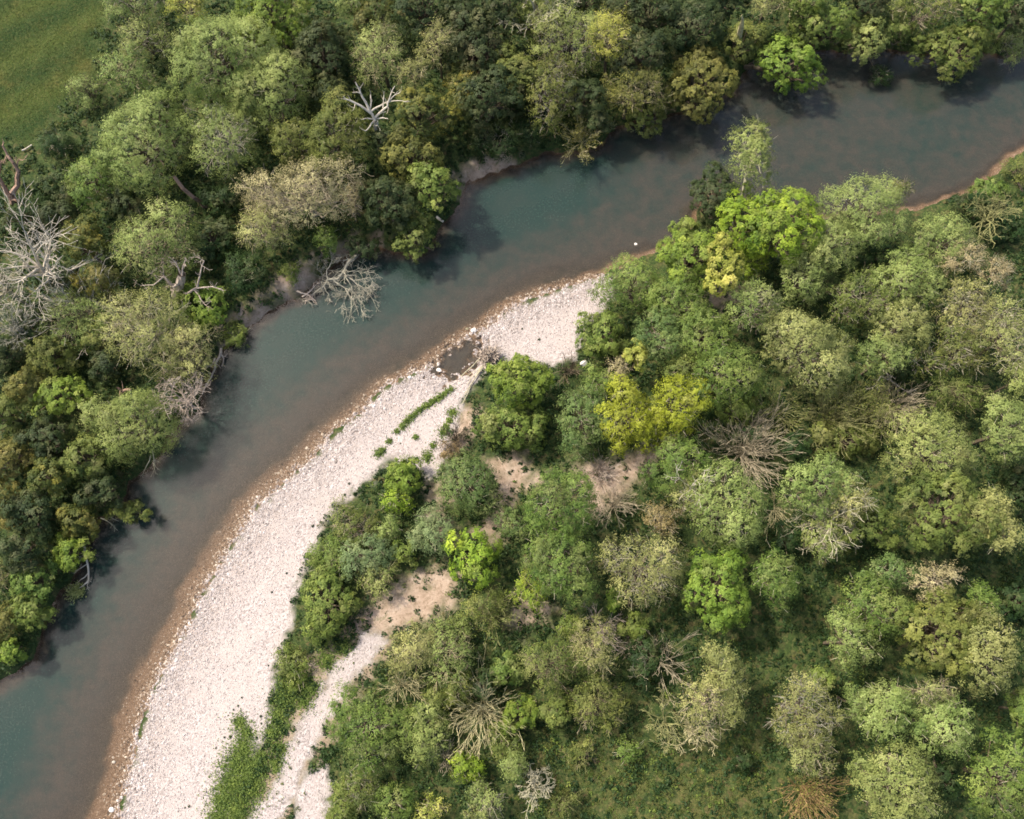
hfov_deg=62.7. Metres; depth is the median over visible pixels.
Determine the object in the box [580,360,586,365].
rock
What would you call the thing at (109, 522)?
dead branch
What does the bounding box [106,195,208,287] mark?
willow tree
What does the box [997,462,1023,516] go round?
broadleaf tree
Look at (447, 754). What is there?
bare shrub
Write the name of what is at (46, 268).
bare tree
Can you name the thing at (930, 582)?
willow tree
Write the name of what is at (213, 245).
broadleaf tree
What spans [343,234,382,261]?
broadleaf tree
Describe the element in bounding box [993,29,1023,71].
shrub
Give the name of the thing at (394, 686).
bare shrub
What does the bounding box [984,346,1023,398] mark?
willow tree
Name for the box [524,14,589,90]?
bare tree
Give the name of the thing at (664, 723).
bare tree
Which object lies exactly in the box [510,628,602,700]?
broadleaf tree
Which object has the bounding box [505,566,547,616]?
shrub
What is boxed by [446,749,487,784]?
shrub
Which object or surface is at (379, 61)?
willow tree
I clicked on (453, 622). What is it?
shrub
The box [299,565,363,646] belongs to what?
shrub
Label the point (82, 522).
broadleaf tree
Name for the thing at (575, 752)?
shrub
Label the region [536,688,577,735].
broadleaf tree
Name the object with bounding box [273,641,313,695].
shrub
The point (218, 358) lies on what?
driftwood
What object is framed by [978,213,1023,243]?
shrub
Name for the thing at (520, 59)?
broadleaf tree
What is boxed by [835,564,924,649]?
willow tree
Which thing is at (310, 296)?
driftwood
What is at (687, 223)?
shrub
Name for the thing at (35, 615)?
broadleaf tree
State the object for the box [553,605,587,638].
shrub
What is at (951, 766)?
broadleaf tree
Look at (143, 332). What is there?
willow tree
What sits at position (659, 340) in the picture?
willow tree
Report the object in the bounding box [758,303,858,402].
willow tree
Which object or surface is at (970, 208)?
shrub
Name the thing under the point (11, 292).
bare tree
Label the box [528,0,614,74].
willow tree
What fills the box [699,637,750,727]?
willow tree
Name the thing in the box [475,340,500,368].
root stump
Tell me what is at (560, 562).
willow tree
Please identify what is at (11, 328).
bare tree
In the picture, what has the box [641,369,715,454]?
broadleaf tree
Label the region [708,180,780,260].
broadleaf tree
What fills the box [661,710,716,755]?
bare tree
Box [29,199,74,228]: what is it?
broadleaf tree
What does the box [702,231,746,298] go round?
broadleaf tree
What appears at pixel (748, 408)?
shrub
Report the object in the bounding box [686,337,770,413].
willow tree
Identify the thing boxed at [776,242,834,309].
willow tree
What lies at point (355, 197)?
shrub
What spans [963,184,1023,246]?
bare tree
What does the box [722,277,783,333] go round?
willow tree
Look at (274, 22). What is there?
broadleaf tree
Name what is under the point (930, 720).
willow tree
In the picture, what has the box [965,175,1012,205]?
shrub
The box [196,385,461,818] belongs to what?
weeds
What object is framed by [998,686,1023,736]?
broadleaf tree
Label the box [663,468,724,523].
willow tree
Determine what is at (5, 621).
broadleaf tree
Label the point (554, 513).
willow tree
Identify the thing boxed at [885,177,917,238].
broadleaf tree
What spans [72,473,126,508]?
broadleaf tree
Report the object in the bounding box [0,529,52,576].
broadleaf tree
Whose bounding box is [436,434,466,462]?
shrub
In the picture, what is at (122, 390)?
broken stump
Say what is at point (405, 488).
shrub
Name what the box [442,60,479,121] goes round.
broadleaf tree
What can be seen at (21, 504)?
broadleaf tree
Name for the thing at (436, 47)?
willow tree
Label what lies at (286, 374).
river water
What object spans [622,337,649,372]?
broadleaf tree
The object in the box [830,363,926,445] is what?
bare shrub
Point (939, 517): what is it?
broadleaf tree
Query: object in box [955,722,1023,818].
willow tree
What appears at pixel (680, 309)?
willow tree
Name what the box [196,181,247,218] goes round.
broadleaf tree
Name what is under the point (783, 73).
broadleaf tree
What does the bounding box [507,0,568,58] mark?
broadleaf tree
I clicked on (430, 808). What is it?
shrub
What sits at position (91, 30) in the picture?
meadow grass
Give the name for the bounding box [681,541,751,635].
broadleaf tree
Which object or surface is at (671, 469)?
broadleaf tree
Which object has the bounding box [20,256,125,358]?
bare tree
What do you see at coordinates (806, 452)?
broadleaf tree
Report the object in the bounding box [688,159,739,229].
broadleaf tree
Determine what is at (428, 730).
willow tree
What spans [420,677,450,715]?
broadleaf tree
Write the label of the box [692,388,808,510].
bare shrub
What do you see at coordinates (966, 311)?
willow tree
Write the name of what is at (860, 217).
willow tree
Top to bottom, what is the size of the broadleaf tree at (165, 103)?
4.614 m
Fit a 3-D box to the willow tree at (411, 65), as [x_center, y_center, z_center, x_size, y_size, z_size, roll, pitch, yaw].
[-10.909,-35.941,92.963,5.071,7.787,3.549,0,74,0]
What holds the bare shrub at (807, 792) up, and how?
on the ground at (398, 610)
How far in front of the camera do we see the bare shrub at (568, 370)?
87.76 m
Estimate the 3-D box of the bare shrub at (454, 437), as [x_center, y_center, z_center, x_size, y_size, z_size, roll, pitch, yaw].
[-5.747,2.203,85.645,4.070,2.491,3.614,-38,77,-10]
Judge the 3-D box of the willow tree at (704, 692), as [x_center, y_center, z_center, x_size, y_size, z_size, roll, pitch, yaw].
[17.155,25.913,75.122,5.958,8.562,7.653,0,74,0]
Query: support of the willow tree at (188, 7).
on the ground at (398, 610)
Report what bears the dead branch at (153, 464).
on the ground at (398, 610)
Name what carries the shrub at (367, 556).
on the ground at (398, 610)
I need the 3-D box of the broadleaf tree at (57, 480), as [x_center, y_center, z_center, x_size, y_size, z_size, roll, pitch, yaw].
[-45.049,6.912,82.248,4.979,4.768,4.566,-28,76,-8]
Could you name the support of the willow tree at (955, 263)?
on the ground at (398, 610)
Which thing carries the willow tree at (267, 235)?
on the ground at (398, 610)
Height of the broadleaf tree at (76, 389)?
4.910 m
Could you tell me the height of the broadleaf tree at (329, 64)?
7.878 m
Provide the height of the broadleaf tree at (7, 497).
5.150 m
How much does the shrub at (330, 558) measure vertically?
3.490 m
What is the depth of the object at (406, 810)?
74.38 m
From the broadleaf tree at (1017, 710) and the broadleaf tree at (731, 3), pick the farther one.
the broadleaf tree at (731, 3)
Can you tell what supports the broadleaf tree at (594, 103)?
on the ground at (398, 610)
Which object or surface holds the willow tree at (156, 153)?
on the ground at (398, 610)
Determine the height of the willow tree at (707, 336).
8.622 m
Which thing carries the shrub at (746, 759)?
on the ground at (398, 610)
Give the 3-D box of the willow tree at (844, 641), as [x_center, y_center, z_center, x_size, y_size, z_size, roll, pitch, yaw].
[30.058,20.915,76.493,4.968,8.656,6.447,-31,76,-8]
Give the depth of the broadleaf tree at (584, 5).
94.43 m
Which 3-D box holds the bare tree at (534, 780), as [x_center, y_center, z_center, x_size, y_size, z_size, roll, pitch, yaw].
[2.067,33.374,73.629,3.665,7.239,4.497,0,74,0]
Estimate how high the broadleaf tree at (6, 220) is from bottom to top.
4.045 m
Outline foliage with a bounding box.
[1,0,1023,818]
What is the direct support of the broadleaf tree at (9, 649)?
on the ground at (398, 610)
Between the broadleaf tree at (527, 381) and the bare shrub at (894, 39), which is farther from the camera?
the bare shrub at (894, 39)
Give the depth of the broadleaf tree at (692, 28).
93.26 m
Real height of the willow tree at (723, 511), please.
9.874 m
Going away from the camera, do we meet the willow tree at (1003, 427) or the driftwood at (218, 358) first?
the willow tree at (1003, 427)
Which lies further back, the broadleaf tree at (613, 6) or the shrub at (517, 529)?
the broadleaf tree at (613, 6)
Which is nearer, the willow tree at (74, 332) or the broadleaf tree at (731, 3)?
the willow tree at (74, 332)
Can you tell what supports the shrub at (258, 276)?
on the ground at (398, 610)
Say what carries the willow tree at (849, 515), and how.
on the ground at (398, 610)
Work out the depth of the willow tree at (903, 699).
71.96 m
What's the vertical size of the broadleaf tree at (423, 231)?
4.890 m
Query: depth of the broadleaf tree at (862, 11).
94.22 m
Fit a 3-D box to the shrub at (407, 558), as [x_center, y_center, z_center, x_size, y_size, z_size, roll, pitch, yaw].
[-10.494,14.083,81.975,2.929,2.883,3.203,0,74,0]
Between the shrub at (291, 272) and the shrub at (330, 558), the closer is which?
the shrub at (330, 558)
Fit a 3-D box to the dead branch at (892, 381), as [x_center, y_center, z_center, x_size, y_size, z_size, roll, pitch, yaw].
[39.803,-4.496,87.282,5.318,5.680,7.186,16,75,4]
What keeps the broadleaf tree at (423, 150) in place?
on the ground at (398, 610)
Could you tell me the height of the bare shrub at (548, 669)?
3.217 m
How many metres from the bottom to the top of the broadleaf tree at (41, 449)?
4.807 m
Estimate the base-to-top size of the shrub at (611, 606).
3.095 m
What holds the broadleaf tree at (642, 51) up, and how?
on the ground at (398, 610)
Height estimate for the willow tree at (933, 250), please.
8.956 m
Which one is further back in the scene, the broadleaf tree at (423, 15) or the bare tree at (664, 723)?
the broadleaf tree at (423, 15)
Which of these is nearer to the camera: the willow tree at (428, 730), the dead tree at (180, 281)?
the willow tree at (428, 730)
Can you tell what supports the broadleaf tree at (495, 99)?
on the ground at (398, 610)
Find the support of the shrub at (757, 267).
on the ground at (398, 610)
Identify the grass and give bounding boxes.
[0,0,112,165]
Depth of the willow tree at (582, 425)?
82.21 m
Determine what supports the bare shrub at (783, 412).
on the ground at (398, 610)
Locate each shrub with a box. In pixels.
[20,169,73,208]
[36,124,75,161]
[62,72,110,114]
[173,278,228,334]
[220,316,249,349]
[222,245,276,297]
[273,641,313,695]
[276,260,302,284]
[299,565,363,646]
[303,546,326,569]
[306,529,352,584]
[312,224,340,258]
[320,772,356,818]
[326,492,385,552]
[335,532,400,582]
[338,176,364,221]
[356,558,400,601]
[371,512,403,541]
[372,651,431,715]
[378,487,414,515]
[383,454,422,499]
[392,537,418,569]
[399,499,457,560]
[410,790,453,818]
[413,607,465,647]
[428,737,459,776]
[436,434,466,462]
[436,643,536,760]
[438,418,472,451]
[442,665,478,716]
[444,609,475,639]
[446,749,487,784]
[467,116,542,162]
[469,583,523,648]
[486,649,529,686]
[491,498,531,543]
[497,691,541,738]
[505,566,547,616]
[512,104,556,146]
[523,634,572,692]
[548,787,584,818]
[553,351,580,386]
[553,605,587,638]
[559,732,596,773]
[574,697,617,732]
[578,359,619,398]
[582,602,627,655]
[585,448,624,490]
[585,480,647,526]
[600,355,630,383]
[606,585,624,612]
[612,733,646,767]
[613,623,644,657]
[616,610,650,639]
[639,499,682,539]
[667,215,700,242]
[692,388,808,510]
[714,396,768,426]
[728,743,757,776]
[733,247,769,283]
[753,374,816,439]
[758,489,796,541]
[766,770,854,818]
[779,374,884,460]
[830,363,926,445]
[867,371,934,439]
[868,57,895,88]
[884,12,909,52]
[945,192,994,227]
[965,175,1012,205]
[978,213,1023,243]
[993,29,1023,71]
[995,153,1023,191]
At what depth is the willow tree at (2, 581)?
79.81 m
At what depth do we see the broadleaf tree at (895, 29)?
95.49 m
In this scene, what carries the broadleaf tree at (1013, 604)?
on the ground at (398, 610)
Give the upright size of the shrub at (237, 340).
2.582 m
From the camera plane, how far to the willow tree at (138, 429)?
81.26 m
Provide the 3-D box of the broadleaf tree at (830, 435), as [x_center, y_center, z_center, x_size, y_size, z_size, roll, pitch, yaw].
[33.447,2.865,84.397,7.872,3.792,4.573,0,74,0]
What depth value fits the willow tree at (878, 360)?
81.64 m
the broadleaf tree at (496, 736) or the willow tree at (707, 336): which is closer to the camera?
the broadleaf tree at (496, 736)
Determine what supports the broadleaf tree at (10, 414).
on the ground at (398, 610)
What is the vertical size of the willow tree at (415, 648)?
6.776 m
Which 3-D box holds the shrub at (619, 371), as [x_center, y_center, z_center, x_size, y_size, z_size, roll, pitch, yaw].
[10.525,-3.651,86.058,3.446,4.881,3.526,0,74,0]
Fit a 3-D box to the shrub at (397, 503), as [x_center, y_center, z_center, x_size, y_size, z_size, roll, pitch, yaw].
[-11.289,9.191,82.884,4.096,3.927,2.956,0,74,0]
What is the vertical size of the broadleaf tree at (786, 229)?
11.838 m
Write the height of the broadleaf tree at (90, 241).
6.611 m
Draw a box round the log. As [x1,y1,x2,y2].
[462,364,483,403]
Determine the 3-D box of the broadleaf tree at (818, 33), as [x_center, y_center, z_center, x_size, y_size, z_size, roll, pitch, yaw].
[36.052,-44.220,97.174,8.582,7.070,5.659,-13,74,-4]
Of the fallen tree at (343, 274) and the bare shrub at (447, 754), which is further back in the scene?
the fallen tree at (343, 274)
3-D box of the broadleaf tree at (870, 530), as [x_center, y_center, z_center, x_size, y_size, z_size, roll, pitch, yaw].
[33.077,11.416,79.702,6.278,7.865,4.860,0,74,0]
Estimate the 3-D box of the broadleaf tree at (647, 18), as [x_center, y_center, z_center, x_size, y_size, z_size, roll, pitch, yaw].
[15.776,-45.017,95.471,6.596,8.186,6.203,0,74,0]
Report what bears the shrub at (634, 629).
on the ground at (398, 610)
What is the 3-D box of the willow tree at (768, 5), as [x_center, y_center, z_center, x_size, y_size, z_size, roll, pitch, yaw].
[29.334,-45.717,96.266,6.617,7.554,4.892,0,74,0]
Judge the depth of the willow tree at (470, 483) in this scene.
81.71 m
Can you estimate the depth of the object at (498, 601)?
78.76 m
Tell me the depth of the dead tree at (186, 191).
89.77 m
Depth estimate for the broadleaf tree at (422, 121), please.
89.43 m
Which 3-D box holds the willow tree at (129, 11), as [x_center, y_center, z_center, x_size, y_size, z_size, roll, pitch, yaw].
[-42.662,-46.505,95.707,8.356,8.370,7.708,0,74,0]
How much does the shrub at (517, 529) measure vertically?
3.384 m
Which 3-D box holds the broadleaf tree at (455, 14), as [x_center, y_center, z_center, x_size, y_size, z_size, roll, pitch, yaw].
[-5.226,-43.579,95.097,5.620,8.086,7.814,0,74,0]
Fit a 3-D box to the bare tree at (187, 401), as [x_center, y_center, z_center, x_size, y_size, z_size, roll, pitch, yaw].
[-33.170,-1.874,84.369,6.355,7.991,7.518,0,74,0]
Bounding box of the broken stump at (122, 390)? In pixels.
[116,381,131,398]
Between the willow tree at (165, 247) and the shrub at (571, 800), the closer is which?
the shrub at (571, 800)
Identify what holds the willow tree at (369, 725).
on the ground at (398, 610)
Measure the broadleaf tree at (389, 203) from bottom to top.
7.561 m
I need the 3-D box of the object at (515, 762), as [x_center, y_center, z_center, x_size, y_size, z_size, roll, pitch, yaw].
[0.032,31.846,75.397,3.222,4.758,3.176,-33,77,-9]
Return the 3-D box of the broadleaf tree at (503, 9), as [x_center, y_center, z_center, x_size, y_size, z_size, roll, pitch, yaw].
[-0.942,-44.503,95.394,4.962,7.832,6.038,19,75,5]
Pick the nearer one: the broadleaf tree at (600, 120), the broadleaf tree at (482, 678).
the broadleaf tree at (482, 678)
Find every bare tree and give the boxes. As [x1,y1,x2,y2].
[0,180,115,323]
[0,266,29,315]
[0,304,45,349]
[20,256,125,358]
[143,359,210,426]
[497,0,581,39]
[515,763,554,818]
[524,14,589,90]
[551,113,618,166]
[628,628,703,708]
[639,684,693,753]
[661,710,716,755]
[664,462,718,506]
[780,487,877,557]
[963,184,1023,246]
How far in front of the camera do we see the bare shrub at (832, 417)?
83.62 m
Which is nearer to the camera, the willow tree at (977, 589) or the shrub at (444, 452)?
the willow tree at (977, 589)
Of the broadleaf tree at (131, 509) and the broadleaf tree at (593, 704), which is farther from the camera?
the broadleaf tree at (131, 509)
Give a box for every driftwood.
[202,348,227,392]
[296,282,318,303]
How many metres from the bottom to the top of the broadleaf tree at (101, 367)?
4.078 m
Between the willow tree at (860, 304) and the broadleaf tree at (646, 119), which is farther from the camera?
the broadleaf tree at (646, 119)
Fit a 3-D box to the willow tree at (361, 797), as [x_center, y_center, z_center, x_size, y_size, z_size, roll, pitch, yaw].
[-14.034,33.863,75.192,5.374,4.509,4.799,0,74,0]
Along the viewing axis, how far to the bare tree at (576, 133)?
94.27 m
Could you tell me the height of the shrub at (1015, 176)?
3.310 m
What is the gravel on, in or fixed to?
on the ground at (398, 610)
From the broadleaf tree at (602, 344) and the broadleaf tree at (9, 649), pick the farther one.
the broadleaf tree at (602, 344)
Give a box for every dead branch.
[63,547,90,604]
[100,517,117,531]
[140,452,157,477]
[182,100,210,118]
[865,358,922,398]
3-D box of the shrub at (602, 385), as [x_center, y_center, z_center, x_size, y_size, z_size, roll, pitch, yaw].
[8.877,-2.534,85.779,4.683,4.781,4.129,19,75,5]
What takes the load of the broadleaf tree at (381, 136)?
on the ground at (398, 610)
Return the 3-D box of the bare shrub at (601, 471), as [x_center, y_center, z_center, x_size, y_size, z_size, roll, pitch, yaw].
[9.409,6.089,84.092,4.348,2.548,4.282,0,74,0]
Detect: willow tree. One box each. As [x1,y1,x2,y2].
[0,558,19,595]
[35,285,122,356]
[61,147,124,212]
[74,393,116,432]
[87,283,200,383]
[90,83,205,198]
[90,385,185,473]
[93,40,162,97]
[100,0,173,32]
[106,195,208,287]
[116,9,176,63]
[155,317,224,393]
[161,0,209,25]
[162,10,287,126]
[182,101,259,181]
[225,46,316,138]
[228,150,369,233]
[231,202,297,253]
[264,117,328,166]
[302,79,374,183]
[320,678,427,784]
[328,763,383,817]
[329,0,364,33]
[348,15,410,87]
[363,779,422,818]
[375,618,441,686]
[388,54,432,100]
[398,692,458,772]
[413,14,455,79]
[417,612,478,692]
[433,444,506,521]
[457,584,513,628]
[460,775,510,818]
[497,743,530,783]
[518,527,600,607]
[519,464,606,559]
[521,50,587,136]
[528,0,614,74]
[553,383,620,465]
[566,611,619,679]
[582,1,635,78]
[586,250,667,319]
[587,530,688,611]
[592,60,679,119]
[630,304,695,368]
[642,274,715,344]
[655,343,710,397]
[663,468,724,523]
[673,303,735,368]
[675,663,740,744]
[681,455,772,554]
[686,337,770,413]
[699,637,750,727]
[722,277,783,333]
[746,0,790,24]
[747,541,803,616]
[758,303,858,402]
[766,665,854,755]
[775,448,864,523]
[775,723,842,781]
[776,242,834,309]
[794,516,848,564]
[798,211,875,277]
[811,168,912,253]
[823,601,888,676]
[824,264,902,333]
[826,470,879,530]
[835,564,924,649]
[837,680,876,724]
[844,737,948,818]
[852,331,917,376]
[852,551,923,590]
[856,677,918,750]
[866,240,949,312]
[868,294,936,349]
[875,401,985,492]
[881,0,962,38]
[896,671,960,712]
[898,209,978,288]
[898,557,967,613]
[907,687,977,762]
[913,312,992,380]
[929,275,1006,343]
[933,237,989,286]
[945,482,1023,555]
[950,599,1023,699]
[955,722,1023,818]
[960,577,1002,632]
[963,250,1016,295]
[965,288,1023,386]
[971,390,1023,467]
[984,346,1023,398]
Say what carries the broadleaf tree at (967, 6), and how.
on the ground at (398, 610)
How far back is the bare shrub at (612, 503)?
82.83 m
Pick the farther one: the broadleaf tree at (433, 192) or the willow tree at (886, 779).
the broadleaf tree at (433, 192)
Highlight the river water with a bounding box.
[0,52,1023,818]
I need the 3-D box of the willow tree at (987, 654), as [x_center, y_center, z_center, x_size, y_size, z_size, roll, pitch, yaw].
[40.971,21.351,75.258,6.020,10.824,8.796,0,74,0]
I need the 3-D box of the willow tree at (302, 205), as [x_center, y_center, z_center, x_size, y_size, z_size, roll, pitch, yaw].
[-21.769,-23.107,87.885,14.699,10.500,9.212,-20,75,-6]
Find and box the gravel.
[88,273,611,818]
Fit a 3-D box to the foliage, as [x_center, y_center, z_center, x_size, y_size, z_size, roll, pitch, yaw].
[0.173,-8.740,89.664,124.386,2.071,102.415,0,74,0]
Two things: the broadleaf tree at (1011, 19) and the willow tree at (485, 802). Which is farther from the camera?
the broadleaf tree at (1011, 19)
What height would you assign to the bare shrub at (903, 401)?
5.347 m
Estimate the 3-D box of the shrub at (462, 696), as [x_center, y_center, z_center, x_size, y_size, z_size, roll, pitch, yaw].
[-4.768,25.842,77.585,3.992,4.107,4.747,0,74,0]
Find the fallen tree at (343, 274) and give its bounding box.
[297,244,384,322]
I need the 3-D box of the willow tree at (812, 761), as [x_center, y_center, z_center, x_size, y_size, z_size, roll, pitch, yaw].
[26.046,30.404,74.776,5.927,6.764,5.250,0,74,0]
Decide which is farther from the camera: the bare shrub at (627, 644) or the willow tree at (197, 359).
the willow tree at (197, 359)
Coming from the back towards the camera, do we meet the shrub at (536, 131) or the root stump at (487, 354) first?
the shrub at (536, 131)
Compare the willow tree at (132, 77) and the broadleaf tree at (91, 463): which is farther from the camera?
the willow tree at (132, 77)
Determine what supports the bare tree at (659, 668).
on the ground at (398, 610)
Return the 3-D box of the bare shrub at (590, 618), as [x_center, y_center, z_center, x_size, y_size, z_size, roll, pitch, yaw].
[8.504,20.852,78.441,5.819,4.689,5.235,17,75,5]
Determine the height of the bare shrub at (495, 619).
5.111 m
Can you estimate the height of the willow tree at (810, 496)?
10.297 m
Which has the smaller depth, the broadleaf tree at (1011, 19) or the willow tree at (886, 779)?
the willow tree at (886, 779)
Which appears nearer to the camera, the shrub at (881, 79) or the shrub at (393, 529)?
the shrub at (393, 529)
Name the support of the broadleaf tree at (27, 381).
on the ground at (398, 610)
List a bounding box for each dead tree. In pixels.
[0,139,26,204]
[132,254,223,306]
[173,176,207,208]
[340,82,409,141]
[735,14,743,46]
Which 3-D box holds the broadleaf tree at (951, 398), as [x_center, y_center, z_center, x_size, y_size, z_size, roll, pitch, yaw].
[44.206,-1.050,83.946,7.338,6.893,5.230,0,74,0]
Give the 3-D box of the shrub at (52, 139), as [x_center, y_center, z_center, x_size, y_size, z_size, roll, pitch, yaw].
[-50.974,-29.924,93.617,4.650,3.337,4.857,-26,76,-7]
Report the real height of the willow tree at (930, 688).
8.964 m
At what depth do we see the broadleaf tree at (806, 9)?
94.32 m
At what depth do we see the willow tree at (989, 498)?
74.31 m
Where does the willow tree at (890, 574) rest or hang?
on the ground at (398, 610)
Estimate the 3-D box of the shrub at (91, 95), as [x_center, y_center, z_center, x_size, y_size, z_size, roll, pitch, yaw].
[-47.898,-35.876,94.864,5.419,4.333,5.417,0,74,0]
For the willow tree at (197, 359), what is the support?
on the ground at (398, 610)
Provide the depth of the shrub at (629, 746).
76.49 m
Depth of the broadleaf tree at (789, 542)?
80.32 m
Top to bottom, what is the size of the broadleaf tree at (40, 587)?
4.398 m
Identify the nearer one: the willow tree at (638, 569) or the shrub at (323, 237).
the willow tree at (638, 569)
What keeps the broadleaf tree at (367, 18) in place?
on the ground at (398, 610)
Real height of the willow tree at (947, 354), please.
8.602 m
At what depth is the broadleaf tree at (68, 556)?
81.17 m
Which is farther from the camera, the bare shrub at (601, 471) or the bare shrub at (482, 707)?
the bare shrub at (601, 471)
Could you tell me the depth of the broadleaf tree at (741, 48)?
94.54 m
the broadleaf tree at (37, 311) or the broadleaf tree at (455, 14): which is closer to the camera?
the broadleaf tree at (37, 311)
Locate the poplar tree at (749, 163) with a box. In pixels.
[722,114,778,229]
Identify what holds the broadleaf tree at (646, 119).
on the ground at (398, 610)
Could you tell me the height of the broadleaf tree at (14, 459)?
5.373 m
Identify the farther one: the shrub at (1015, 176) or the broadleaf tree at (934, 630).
the shrub at (1015, 176)
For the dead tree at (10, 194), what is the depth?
90.19 m
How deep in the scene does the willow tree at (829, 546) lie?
76.95 m
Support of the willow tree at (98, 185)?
on the ground at (398, 610)
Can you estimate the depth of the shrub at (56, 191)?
91.14 m
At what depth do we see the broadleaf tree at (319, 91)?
92.24 m
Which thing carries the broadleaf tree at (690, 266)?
on the ground at (398, 610)
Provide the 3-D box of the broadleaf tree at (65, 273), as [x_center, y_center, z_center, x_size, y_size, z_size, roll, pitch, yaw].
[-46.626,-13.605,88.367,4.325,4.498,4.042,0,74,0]
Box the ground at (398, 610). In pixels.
[0,0,1023,818]
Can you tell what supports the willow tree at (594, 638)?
on the ground at (398, 610)
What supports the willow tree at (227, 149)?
on the ground at (398, 610)
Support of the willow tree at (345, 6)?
on the ground at (398, 610)
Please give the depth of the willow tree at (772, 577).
75.27 m
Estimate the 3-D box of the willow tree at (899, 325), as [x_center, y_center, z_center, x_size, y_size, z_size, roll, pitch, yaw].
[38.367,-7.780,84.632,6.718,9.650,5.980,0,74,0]
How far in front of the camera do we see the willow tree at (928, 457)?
78.30 m
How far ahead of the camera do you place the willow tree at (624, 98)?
91.81 m
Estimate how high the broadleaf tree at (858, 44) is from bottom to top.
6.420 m
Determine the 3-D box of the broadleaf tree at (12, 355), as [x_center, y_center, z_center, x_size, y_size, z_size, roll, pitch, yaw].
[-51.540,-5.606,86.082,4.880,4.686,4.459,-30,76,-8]
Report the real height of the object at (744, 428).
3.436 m
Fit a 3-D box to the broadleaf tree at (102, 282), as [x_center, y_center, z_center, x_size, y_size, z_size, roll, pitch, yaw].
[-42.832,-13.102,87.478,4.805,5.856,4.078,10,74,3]
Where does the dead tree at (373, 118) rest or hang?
on the ground at (398, 610)
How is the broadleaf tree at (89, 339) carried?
on the ground at (398, 610)
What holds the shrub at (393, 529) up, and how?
on the ground at (398, 610)
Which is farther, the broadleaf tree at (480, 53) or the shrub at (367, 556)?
the broadleaf tree at (480, 53)
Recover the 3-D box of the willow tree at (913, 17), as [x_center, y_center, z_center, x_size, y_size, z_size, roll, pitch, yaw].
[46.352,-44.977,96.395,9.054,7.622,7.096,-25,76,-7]
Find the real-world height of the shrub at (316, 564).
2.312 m
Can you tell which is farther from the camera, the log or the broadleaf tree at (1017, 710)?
the log
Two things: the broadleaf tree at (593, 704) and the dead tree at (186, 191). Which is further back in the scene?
the dead tree at (186, 191)
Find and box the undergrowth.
[0,0,1023,818]
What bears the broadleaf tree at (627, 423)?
on the ground at (398, 610)
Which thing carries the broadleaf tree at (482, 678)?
on the ground at (398, 610)
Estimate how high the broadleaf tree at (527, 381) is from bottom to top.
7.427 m
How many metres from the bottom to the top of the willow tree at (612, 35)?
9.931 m
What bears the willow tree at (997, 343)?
on the ground at (398, 610)
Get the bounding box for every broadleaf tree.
[0,202,47,238]
[0,334,35,379]
[0,393,37,437]
[0,431,37,484]
[0,480,21,530]
[0,486,53,543]
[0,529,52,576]
[0,600,23,644]
[0,637,28,665]
[1,363,46,403]
[5,589,59,632]
[7,302,55,342]
[8,559,57,605]
[12,410,70,463]
[24,455,76,505]
[25,335,85,376]
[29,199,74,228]
[30,373,93,416]
[43,260,87,293]
[51,526,96,572]
[55,503,101,540]
[58,212,113,262]
[59,431,114,481]
[68,264,122,299]
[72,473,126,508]
[77,313,109,351]
[88,344,131,390]
[103,495,153,525]
[106,183,145,224]
[140,101,191,134]
[183,214,235,271]
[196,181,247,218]
[231,0,312,62]
[284,15,353,91]
[304,73,352,112]
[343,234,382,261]
[352,0,399,42]
[355,175,417,231]
[359,125,394,159]
[378,126,444,181]
[388,0,450,48]
[388,79,462,146]
[391,214,440,263]
[404,160,461,214]
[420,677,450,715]
[440,0,489,49]
[441,6,514,88]
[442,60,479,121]
[442,526,503,590]
[447,62,530,133]
[459,665,499,704]
[469,401,550,452]
[481,0,528,40]
[485,352,555,411]
[486,717,530,765]
[491,39,546,101]
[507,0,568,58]
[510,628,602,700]
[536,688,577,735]
[555,78,610,118]
[562,0,606,28]
[562,673,636,737]
[573,308,631,359]
[585,106,614,133]
[590,368,671,458]
[600,0,640,30]
[609,23,676,89]
[621,633,670,695]
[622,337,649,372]
[624,0,681,38]
[625,96,668,138]
[637,432,718,498]
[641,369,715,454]
[651,0,729,52]
[655,227,730,288]
[665,43,740,124]
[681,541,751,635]
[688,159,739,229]
[702,0,750,27]
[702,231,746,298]
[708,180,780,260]
[722,18,772,63]
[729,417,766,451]
[736,185,827,267]
[744,31,828,94]
[766,517,810,561]
[771,427,815,478]
[780,0,828,25]
[786,1,863,50]
[804,417,880,460]
[807,663,835,692]
[836,503,902,553]
[841,10,892,66]
[846,0,893,32]
[851,237,904,269]
[864,9,917,46]
[876,340,915,385]
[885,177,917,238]
[893,471,1013,558]
[894,582,986,679]
[905,21,1003,84]
[925,372,993,417]
[925,738,966,805]
[950,0,1013,38]
[987,0,1023,42]
[995,575,1023,624]
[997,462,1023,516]
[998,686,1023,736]
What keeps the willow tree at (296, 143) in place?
on the ground at (398, 610)
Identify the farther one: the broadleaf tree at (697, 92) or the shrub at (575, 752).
the broadleaf tree at (697, 92)
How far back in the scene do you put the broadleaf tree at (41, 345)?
84.93 m
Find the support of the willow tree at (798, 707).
on the ground at (398, 610)
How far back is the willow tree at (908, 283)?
83.08 m

